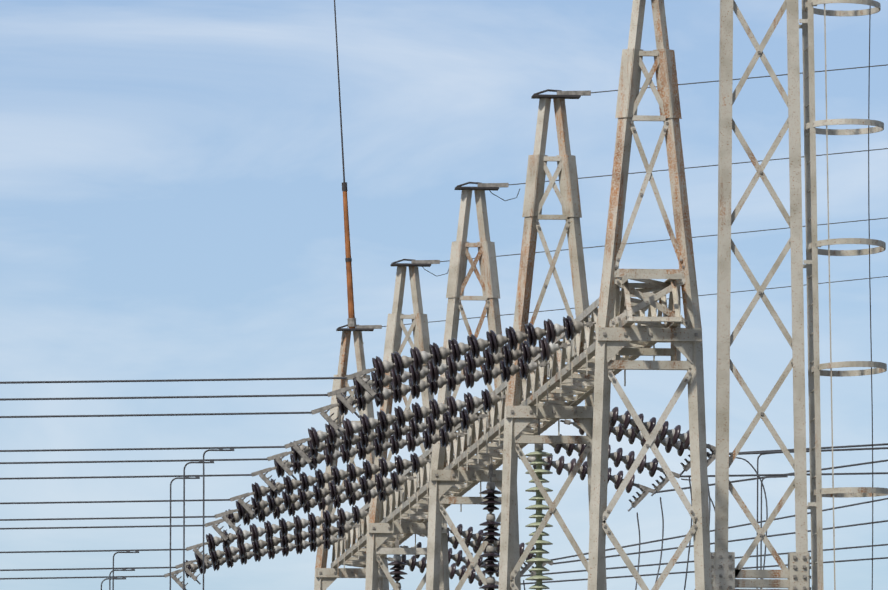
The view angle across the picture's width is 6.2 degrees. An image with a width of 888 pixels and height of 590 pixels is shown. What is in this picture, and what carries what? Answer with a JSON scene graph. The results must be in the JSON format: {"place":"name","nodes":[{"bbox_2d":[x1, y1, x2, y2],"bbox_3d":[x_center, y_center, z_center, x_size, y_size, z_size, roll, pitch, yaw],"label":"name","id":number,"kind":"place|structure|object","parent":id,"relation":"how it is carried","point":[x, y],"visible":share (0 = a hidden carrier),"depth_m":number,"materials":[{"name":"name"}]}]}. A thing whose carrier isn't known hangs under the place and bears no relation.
{"place":"outdoors","nodes":[
{"label":"outdoors","id":0,"kind":"place"},
{"bbox_2d":[0,0,887,589],"label":"sky","id":1,"kind":"structure","parent":0,"point":[171,171],"materials":[{"name":"blue"}]},
{"label":"ground","id":2,"kind":"structure","parent":0,"visible":0},
{"bbox_2d":[0,0,887,589],"bbox_3d":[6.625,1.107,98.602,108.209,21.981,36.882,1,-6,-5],"label":"substation gantry","id":3,"kind":"object","parent":2,"relation":"on","point":[420,494],"visible":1,"depth_m":89.41,"materials":[{"name":"metal"}]},
{"bbox_2d":[710,0,887,589],"bbox_3d":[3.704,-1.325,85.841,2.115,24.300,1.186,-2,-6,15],"label":"lattice tower","id":4,"kind":"structure","parent":2,"relation":"on","point":[725,572],"depth_m":85.42,"materials":[{"name":"metal"}]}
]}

